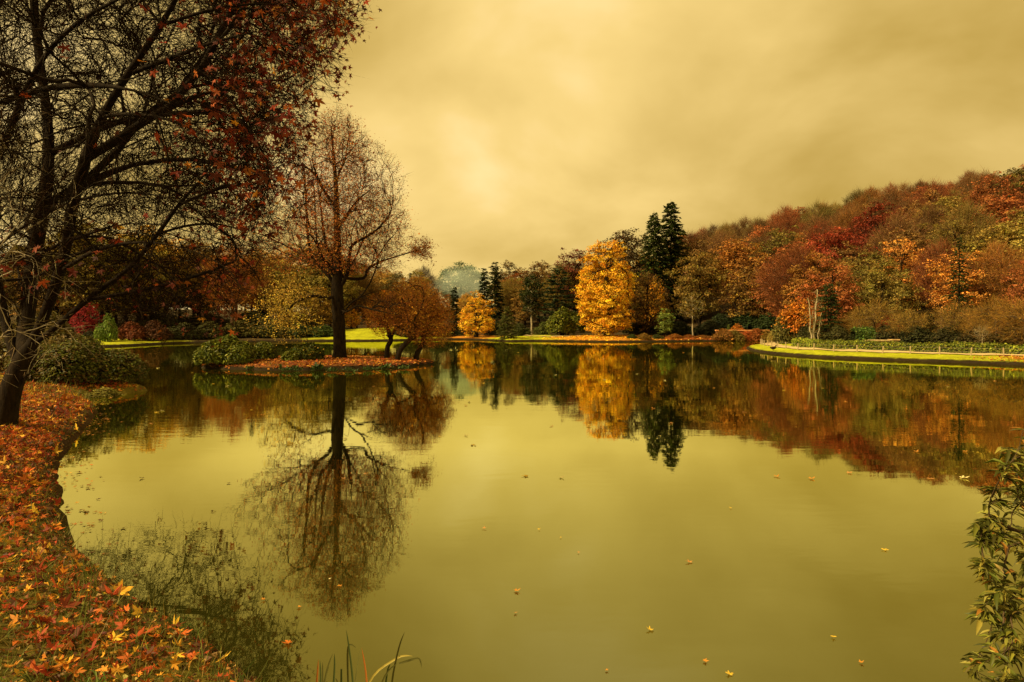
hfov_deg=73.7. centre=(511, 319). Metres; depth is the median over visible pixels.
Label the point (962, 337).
shrub
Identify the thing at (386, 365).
waterside plant
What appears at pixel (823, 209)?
woodland tree
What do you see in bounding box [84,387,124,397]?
bank shrub
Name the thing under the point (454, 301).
columnar conifer
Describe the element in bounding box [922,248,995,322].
woodland tree
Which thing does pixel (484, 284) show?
columnar conifer
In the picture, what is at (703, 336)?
shrub
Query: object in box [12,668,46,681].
grass tuft
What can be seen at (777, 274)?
woodland tree
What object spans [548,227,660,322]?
dark tree
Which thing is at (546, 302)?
woodland tree
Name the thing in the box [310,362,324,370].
waterside plant
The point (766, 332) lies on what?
shrub
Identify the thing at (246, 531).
water
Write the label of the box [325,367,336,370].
waterside plant
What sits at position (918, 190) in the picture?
woodland tree
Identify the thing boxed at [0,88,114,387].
bare shrub
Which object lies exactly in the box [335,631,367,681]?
reed clump
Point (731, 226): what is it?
woodland tree
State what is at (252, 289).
woodland conifer
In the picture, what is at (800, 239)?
woodland tree
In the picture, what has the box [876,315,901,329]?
shrub
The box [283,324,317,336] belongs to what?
shrub
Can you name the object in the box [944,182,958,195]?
woodland tree
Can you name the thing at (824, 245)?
woodland tree
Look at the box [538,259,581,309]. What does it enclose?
woodland tree
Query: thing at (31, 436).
leaf litter
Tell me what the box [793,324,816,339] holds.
shrub
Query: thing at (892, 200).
woodland tree
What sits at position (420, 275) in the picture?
woodland tree
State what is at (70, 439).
shore edge
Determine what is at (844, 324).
twiggy tree
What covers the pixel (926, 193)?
woodland tree
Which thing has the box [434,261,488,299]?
pale green tree
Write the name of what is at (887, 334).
shrub
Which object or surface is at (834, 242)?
crimson tree
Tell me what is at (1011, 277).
woodland tree
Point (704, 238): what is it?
woodland tree
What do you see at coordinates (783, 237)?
woodland tree
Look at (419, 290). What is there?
woodland tree
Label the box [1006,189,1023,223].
woodland tree
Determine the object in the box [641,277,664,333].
golden tree
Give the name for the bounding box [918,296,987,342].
twiggy tree
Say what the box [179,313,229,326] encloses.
shrub
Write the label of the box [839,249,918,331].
woodland tree
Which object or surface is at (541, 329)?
shrub
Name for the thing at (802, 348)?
path
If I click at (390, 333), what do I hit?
leaning tree
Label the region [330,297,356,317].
shore tree
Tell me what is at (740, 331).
retaining wall
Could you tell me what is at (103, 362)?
bank shrub
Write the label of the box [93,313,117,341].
shrub
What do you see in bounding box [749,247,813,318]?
woodland tree
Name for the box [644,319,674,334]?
shrub
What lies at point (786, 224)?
woodland tree
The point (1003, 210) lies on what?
woodland tree
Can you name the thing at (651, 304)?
brown tree
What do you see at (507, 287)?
woodland tree
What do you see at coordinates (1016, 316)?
twiggy tree
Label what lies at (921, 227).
woodland tree
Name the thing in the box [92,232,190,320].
woodland tree
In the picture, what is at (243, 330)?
shrub
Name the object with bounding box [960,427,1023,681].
evergreen shrub
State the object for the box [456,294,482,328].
woodland tree
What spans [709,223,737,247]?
woodland tree
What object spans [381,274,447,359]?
leaning tree
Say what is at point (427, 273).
bare tree
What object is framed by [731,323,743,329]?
orange shrub
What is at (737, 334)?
shrub
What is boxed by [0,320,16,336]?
bank shrub
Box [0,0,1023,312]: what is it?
sky
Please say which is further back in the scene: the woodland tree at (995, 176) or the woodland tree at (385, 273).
the woodland tree at (995, 176)
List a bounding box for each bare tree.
[407,264,446,296]
[804,289,826,338]
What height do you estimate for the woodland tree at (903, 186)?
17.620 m
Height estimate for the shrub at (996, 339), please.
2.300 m
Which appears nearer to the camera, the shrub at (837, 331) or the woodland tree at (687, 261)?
the shrub at (837, 331)
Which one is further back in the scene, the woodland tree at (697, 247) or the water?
the woodland tree at (697, 247)
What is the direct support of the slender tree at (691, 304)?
on the ground at (350, 332)
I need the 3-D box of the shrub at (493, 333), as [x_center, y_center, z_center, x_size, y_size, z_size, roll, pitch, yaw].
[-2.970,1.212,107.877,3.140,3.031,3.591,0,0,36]
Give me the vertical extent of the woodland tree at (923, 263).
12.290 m
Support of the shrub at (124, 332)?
on the ground at (350, 332)
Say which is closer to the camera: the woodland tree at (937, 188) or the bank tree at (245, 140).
the bank tree at (245, 140)
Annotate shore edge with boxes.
[0,337,1023,681]
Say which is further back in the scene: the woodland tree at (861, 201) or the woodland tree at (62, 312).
the woodland tree at (861, 201)
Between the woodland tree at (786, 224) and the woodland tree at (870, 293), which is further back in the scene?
the woodland tree at (786, 224)
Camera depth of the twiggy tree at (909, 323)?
62.85 m
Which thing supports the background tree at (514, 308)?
on the ground at (350, 332)
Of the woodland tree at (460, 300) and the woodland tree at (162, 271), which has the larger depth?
the woodland tree at (460, 300)
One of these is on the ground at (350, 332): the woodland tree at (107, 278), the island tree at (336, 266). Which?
the woodland tree at (107, 278)
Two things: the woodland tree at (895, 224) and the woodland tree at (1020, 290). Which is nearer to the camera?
the woodland tree at (1020, 290)
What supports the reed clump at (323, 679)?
in the water
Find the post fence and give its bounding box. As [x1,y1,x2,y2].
[760,339,1019,355]
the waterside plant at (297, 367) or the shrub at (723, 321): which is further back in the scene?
the shrub at (723, 321)
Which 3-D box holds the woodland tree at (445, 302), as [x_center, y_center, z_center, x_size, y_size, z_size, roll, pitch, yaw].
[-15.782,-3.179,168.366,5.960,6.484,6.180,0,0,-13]
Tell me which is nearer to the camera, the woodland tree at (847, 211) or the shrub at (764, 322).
the shrub at (764, 322)
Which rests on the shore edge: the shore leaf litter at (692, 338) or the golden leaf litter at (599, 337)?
the shore leaf litter at (692, 338)
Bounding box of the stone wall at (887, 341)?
[866,340,891,342]
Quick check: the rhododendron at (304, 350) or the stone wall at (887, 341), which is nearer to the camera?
the rhododendron at (304, 350)
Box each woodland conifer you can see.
[169,307,192,319]
[235,235,266,317]
[936,237,975,331]
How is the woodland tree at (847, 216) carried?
on the ground at (350, 332)
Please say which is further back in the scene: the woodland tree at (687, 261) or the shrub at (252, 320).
the woodland tree at (687, 261)
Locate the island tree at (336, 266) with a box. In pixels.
[226,101,437,357]
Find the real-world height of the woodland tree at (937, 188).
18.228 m
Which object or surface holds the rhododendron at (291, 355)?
on the island
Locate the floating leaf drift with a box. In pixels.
[61,400,138,577]
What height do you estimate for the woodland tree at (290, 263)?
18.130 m
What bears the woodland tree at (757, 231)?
on the ground at (350, 332)
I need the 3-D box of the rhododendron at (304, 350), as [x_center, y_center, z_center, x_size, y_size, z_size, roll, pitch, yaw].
[-13.410,2.132,44.532,2.240,1.430,2.624,0,0,-42]
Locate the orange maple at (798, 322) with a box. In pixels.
[774,297,820,339]
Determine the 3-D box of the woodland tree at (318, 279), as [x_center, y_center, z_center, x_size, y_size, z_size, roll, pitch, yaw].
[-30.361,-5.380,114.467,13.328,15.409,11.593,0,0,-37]
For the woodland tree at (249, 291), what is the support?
on the ground at (350, 332)
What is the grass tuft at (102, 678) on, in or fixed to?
on the shore edge
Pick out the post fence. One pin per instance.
(797, 346)
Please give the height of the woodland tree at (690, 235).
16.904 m
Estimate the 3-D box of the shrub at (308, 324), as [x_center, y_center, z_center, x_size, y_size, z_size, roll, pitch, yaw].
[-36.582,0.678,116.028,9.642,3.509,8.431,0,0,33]
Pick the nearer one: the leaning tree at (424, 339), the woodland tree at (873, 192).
the leaning tree at (424, 339)
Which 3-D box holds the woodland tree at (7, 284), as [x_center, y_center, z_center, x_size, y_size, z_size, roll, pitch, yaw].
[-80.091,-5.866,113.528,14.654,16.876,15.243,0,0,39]
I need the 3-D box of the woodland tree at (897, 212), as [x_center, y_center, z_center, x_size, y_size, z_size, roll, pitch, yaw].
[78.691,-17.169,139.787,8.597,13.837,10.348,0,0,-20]
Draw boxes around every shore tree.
[263,275,315,327]
[300,286,332,325]
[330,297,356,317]
[354,282,378,327]
[378,272,410,318]
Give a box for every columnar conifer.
[449,287,461,335]
[476,268,491,327]
[485,262,505,327]
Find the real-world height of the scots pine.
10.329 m
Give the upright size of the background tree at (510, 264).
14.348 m
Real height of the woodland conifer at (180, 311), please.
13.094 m
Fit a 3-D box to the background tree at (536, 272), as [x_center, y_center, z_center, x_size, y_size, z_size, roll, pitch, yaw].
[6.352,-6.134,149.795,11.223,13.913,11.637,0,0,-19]
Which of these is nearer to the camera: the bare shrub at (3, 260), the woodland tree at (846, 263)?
the bare shrub at (3, 260)
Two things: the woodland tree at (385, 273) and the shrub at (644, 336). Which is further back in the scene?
the woodland tree at (385, 273)
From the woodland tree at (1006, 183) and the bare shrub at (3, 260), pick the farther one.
the woodland tree at (1006, 183)
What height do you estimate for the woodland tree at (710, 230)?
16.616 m
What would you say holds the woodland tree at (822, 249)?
on the ground at (350, 332)
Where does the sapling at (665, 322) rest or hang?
on the ground at (350, 332)
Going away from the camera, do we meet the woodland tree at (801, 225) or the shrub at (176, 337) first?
the shrub at (176, 337)
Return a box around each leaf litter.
[0,370,248,681]
[203,355,432,369]
[509,335,679,340]
[571,336,716,340]
[949,354,1023,361]
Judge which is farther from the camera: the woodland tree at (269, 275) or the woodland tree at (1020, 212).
the woodland tree at (269, 275)
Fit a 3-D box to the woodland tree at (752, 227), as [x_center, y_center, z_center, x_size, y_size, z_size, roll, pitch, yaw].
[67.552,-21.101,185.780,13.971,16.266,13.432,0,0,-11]
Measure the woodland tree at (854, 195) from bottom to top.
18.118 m
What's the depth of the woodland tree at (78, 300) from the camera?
97.41 m
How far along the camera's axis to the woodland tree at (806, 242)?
112.10 m
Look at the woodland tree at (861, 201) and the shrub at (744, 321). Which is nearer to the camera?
the shrub at (744, 321)
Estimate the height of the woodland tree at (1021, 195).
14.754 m
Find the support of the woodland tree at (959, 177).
on the ground at (350, 332)
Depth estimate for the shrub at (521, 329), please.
103.41 m
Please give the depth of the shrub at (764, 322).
102.95 m
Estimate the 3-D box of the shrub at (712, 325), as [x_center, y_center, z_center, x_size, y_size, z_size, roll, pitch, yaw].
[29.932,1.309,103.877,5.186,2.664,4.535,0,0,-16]
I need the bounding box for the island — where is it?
[201,356,434,370]
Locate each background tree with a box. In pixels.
[486,260,531,319]
[491,271,532,324]
[505,284,544,327]
[523,260,555,321]
[564,253,591,298]
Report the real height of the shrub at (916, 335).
2.021 m
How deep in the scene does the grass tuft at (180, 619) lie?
6.35 m
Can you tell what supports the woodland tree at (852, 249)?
on the ground at (350, 332)
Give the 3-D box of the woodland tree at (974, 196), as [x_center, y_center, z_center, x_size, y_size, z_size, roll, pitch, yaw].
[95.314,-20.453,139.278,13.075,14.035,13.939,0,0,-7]
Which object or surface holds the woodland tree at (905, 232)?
on the ground at (350, 332)
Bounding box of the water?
[56,339,1023,681]
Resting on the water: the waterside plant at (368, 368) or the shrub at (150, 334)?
the waterside plant at (368, 368)
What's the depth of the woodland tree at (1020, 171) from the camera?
137.42 m
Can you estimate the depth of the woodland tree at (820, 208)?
192.72 m
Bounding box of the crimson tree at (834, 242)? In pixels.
[815,232,883,263]
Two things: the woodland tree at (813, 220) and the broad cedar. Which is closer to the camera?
the broad cedar
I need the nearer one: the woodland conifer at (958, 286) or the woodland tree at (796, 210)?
the woodland conifer at (958, 286)
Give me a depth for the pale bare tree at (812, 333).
65.95 m
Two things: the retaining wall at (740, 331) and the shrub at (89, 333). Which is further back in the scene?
the retaining wall at (740, 331)
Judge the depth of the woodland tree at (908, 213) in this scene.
126.27 m
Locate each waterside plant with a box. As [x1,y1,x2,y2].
[279,363,294,370]
[286,364,302,370]
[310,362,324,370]
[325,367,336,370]
[342,366,357,371]
[361,365,375,370]
[377,363,393,368]
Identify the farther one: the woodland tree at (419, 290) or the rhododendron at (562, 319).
the woodland tree at (419, 290)
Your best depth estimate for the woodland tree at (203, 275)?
125.69 m
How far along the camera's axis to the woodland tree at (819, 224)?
131.32 m
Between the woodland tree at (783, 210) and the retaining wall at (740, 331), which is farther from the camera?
the woodland tree at (783, 210)
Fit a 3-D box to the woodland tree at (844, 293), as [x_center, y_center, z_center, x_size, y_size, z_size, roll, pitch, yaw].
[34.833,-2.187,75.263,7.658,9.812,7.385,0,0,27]
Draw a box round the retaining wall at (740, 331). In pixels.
[715,330,769,333]
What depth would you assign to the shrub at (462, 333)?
107.23 m
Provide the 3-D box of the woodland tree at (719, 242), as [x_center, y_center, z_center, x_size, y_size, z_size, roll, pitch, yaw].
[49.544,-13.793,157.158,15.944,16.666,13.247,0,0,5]
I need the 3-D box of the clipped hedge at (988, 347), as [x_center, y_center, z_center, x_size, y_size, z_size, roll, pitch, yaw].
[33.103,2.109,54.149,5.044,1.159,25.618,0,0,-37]
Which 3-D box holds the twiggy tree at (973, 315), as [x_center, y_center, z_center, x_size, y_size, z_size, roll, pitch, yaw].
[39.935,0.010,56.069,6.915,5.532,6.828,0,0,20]
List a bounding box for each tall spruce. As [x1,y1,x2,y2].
[632,212,677,322]
[655,202,690,323]
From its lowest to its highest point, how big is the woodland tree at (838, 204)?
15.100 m
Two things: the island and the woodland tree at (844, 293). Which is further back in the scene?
the woodland tree at (844, 293)
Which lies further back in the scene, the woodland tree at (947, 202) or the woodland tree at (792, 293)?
the woodland tree at (947, 202)
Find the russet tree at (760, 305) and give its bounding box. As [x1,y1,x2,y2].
[744,259,785,321]
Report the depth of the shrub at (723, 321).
104.76 m
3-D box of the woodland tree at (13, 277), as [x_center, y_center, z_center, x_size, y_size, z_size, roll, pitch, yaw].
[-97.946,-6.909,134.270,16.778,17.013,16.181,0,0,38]
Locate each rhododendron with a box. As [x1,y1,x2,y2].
[192,333,257,364]
[253,341,278,359]
[280,350,301,360]
[290,341,324,360]
[544,306,585,334]
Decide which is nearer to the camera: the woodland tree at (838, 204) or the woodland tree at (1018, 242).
the woodland tree at (1018, 242)
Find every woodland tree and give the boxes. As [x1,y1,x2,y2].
[0,242,24,321]
[2,240,63,309]
[9,242,101,315]
[20,215,135,330]
[47,242,103,331]
[73,232,146,332]
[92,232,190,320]
[96,225,199,319]
[124,238,183,315]
[160,235,244,314]
[177,247,238,312]
[199,234,271,322]
[240,245,294,315]
[242,257,289,315]
[264,244,306,305]
[266,241,355,326]
[287,243,367,326]
[344,260,387,328]
[369,268,400,295]
[371,269,408,293]
[401,269,435,294]
[404,275,432,315]
[437,294,450,316]
[455,292,474,310]
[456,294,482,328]
[493,273,530,323]
[533,264,555,315]
[533,280,556,315]
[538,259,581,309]
[613,272,640,323]
[661,243,715,302]
[664,236,731,318]
[672,231,702,257]
[686,224,706,239]
[688,230,718,262]
[697,236,777,317]
[699,226,742,255]
[703,222,724,237]
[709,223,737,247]
[716,245,755,310]
[723,220,740,238]
[731,214,751,238]
[738,216,770,241]
[739,218,781,242]
[739,224,788,286]
[741,238,834,319]
[742,214,766,240]
[742,222,799,267]
[742,225,805,274]
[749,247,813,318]
[760,238,826,278]
[764,202,800,225]
[766,208,801,235]
[772,250,857,331]
[787,219,810,241]
[789,231,813,245]
[792,201,838,230]
[793,206,809,218]
[794,256,864,330]
[795,213,834,249]
[796,214,845,252]
[798,225,868,302]
[807,201,837,219]
[809,237,849,257]
[816,241,879,302]
[822,257,899,330]
[824,200,862,231]
[831,200,840,209]
[831,202,877,258]
[832,212,891,263]
[839,182,871,209]
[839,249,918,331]
[846,192,874,216]
[846,199,906,263]
[848,256,926,324]
[849,183,885,203]
[851,195,895,216]
[856,207,937,273]
[863,185,915,225]
[872,227,939,300]
[877,181,901,197]
[877,238,936,323]
[883,204,910,223]
[885,207,932,237]
[890,223,953,275]
[892,179,915,194]
[899,185,935,206]
[900,177,934,197]
[904,233,983,327]
[905,179,964,224]
[907,188,963,218]
[908,194,964,227]
[909,196,958,246]
[916,219,994,309]
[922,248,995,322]
[928,194,1011,297]
[940,191,1007,257]
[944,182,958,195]
[949,218,1023,301]
[951,169,981,196]
[952,169,982,186]
[955,193,1023,248]
[956,185,1001,207]
[959,167,1008,196]
[959,170,1021,212]
[964,237,1023,326]
[982,172,1011,184]
[985,167,1023,205]
[998,207,1023,273]
[1000,260,1023,317]
[1004,182,1023,205]
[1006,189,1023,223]
[1007,277,1023,323]
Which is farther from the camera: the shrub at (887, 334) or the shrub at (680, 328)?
the shrub at (680, 328)
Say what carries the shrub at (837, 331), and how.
on the ground at (350, 332)
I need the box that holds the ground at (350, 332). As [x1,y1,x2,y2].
[0,274,1023,681]
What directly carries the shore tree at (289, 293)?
on the ground at (350, 332)
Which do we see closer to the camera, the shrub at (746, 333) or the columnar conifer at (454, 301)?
the shrub at (746, 333)
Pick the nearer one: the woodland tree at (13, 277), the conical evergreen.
the conical evergreen
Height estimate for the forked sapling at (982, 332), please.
2.439 m
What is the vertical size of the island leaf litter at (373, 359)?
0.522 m
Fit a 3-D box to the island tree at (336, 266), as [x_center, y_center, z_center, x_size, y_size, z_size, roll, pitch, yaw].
[-12.195,-5.910,46.556,14.376,17.866,12.890,0,0,0]
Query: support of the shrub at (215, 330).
on the ground at (350, 332)
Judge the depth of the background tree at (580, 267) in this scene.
149.12 m
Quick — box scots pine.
[519,272,546,333]
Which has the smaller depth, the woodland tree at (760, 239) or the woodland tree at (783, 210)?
the woodland tree at (760, 239)
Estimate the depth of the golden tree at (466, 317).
102.87 m
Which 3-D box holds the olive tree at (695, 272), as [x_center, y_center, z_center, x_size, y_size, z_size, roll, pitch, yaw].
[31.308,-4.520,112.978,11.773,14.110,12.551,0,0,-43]
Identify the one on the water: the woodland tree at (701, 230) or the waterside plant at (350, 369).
the waterside plant at (350, 369)
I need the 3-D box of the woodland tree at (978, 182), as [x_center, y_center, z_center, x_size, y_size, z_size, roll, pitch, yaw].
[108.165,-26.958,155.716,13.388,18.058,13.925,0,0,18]
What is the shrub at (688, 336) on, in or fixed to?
on the ground at (350, 332)
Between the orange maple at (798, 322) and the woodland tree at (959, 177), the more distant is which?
the woodland tree at (959, 177)
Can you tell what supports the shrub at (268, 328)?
on the ground at (350, 332)
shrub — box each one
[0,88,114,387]
[0,306,89,376]
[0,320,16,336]
[3,335,149,385]
[79,331,97,337]
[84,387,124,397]
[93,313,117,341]
[113,321,145,339]
[134,313,182,328]
[139,320,174,341]
[168,322,204,339]
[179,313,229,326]
[196,321,229,338]
[223,311,276,327]
[223,320,261,337]
[255,321,290,337]
[276,315,325,328]
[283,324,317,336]
[309,325,332,336]
[455,327,469,335]
[483,318,500,335]
[511,323,530,335]
[532,322,548,334]
[620,319,645,334]
[627,334,637,338]
[638,333,651,339]
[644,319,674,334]
[652,334,664,338]
[666,321,699,335]
[667,334,682,337]
[683,334,697,337]
[695,320,721,335]
[697,313,734,334]
[698,335,710,337]
[710,328,735,340]
[725,329,746,340]
[731,311,758,329]
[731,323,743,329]
[739,331,757,340]
[748,328,765,340]
[752,312,785,332]
[758,330,769,340]
[766,331,773,342]
[771,312,795,343]
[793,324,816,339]
[819,324,849,341]
[875,324,899,339]
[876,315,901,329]
[896,325,934,344]
[921,326,961,344]
[954,325,992,343]
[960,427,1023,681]
[985,323,1023,345]
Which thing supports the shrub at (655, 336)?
on the ground at (350, 332)
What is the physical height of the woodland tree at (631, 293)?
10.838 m
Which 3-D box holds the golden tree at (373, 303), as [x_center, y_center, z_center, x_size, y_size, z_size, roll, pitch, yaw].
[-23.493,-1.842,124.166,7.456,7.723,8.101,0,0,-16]
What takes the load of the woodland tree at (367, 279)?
on the ground at (350, 332)
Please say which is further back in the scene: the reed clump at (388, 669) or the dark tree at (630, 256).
the dark tree at (630, 256)
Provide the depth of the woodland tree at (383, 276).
132.05 m
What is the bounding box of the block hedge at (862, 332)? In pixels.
[849,326,876,341]
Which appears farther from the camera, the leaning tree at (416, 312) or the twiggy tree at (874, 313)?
the twiggy tree at (874, 313)
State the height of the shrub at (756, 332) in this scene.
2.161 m
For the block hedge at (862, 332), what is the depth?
60.68 m
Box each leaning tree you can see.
[358,290,407,357]
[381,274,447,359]
[400,292,458,359]
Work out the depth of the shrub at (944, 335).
59.36 m
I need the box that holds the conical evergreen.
[494,306,519,340]
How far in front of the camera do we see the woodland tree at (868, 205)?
156.65 m
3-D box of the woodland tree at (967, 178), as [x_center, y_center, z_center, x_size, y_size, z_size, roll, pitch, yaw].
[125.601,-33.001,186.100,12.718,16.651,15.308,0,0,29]
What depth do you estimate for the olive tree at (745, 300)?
107.22 m
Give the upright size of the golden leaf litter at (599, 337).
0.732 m
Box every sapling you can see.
[654,306,675,336]
[972,323,991,342]
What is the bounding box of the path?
[763,342,1023,355]
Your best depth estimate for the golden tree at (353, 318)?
117.56 m
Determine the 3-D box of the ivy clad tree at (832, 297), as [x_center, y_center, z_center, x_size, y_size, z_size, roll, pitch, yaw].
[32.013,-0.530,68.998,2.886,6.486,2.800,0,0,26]
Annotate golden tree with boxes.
[345,309,360,328]
[363,289,393,325]
[457,290,495,336]
[571,239,638,335]
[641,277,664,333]
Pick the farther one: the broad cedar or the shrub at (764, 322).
the broad cedar
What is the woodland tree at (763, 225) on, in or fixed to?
on the ground at (350, 332)
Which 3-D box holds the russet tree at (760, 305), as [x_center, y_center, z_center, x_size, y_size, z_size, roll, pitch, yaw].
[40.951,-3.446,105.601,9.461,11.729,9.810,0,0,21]
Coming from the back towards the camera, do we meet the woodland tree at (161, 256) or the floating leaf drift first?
the woodland tree at (161, 256)
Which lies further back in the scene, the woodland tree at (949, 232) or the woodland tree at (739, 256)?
the woodland tree at (739, 256)
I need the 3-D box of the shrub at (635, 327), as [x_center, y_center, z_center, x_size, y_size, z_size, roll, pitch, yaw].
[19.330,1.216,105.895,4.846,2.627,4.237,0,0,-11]
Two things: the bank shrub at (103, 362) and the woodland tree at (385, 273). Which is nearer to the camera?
the bank shrub at (103, 362)
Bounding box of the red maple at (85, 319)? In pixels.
[69,302,104,333]
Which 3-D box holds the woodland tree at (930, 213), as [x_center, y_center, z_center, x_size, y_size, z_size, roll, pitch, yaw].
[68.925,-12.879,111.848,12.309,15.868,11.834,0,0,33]
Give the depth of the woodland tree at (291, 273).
120.86 m
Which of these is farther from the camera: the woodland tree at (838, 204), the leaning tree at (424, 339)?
the woodland tree at (838, 204)
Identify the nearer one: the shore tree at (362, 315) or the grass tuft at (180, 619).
the grass tuft at (180, 619)
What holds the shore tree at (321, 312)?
on the ground at (350, 332)
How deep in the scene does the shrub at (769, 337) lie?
77.86 m
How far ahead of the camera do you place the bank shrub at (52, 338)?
29.33 m
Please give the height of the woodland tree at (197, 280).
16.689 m
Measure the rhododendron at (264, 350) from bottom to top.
1.438 m
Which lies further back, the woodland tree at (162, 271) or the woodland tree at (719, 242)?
the woodland tree at (719, 242)
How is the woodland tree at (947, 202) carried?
on the ground at (350, 332)
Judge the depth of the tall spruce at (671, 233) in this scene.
126.19 m
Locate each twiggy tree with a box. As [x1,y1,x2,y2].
[830,309,869,337]
[840,297,906,337]
[885,306,937,342]
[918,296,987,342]
[956,291,1023,343]
[973,294,1023,344]
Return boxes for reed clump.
[316,654,334,681]
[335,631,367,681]
[369,632,421,681]
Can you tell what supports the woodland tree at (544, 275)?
on the ground at (350, 332)
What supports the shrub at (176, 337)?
on the ground at (350, 332)
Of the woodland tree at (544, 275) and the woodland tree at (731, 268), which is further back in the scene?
the woodland tree at (544, 275)
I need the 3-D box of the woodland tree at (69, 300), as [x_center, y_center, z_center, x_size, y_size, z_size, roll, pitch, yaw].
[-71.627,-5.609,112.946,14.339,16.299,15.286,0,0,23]
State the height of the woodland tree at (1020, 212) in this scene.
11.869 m
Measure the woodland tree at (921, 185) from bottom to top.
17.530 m
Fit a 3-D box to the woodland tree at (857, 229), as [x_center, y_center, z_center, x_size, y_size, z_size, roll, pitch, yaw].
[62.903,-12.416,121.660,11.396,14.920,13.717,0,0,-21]
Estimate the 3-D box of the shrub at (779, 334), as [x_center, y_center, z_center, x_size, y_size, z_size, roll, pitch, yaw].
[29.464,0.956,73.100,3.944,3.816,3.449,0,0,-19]
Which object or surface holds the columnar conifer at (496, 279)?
on the ground at (350, 332)
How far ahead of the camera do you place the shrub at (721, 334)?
96.37 m
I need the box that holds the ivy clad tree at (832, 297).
[814,283,843,339]
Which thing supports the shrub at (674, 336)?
on the ground at (350, 332)
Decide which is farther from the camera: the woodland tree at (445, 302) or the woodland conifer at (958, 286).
the woodland tree at (445, 302)
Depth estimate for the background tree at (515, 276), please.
141.76 m
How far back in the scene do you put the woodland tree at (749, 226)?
193.73 m
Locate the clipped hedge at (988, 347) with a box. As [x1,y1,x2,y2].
[791,337,1023,353]
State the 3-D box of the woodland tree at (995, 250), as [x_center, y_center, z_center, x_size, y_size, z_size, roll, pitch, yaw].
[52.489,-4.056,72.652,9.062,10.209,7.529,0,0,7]
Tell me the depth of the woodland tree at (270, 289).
133.70 m
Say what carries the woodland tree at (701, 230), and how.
on the ground at (350, 332)
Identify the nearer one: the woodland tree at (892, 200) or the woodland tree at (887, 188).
the woodland tree at (892, 200)
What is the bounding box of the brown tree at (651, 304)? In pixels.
[624,269,672,334]
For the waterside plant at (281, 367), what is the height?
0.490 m
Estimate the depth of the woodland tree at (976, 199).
105.54 m
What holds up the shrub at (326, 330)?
on the ground at (350, 332)
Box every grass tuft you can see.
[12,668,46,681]
[70,669,120,681]
[165,615,191,631]
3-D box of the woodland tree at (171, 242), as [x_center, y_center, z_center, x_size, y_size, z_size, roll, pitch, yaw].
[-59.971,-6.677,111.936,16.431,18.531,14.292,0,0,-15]
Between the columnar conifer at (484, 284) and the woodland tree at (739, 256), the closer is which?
the woodland tree at (739, 256)
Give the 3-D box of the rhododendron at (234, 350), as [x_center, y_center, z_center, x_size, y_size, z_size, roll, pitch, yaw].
[-17.688,1.858,42.500,3.848,2.076,3.465,0,0,0]
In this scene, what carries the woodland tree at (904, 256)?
on the ground at (350, 332)
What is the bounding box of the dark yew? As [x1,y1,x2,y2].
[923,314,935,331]
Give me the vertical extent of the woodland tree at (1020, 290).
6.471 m
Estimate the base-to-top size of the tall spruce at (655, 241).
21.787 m
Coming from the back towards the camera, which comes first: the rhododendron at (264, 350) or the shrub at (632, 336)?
the shrub at (632, 336)
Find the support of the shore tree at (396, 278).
on the ground at (350, 332)
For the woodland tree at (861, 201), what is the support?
on the ground at (350, 332)
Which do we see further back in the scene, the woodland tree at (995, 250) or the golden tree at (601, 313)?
the golden tree at (601, 313)
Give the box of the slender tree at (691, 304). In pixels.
[675,292,708,334]
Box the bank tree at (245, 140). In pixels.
[0,0,388,426]
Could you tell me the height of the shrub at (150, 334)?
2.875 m
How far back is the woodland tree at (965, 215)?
94.64 m
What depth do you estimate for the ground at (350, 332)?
7.23 m
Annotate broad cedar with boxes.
[536,266,577,332]
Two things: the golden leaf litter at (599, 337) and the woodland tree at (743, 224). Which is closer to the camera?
the golden leaf litter at (599, 337)
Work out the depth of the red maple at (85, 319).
91.63 m
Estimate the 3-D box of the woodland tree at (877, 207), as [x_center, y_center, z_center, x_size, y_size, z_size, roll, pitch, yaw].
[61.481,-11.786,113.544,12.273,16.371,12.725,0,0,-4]
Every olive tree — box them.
[661,251,731,325]
[717,261,768,329]

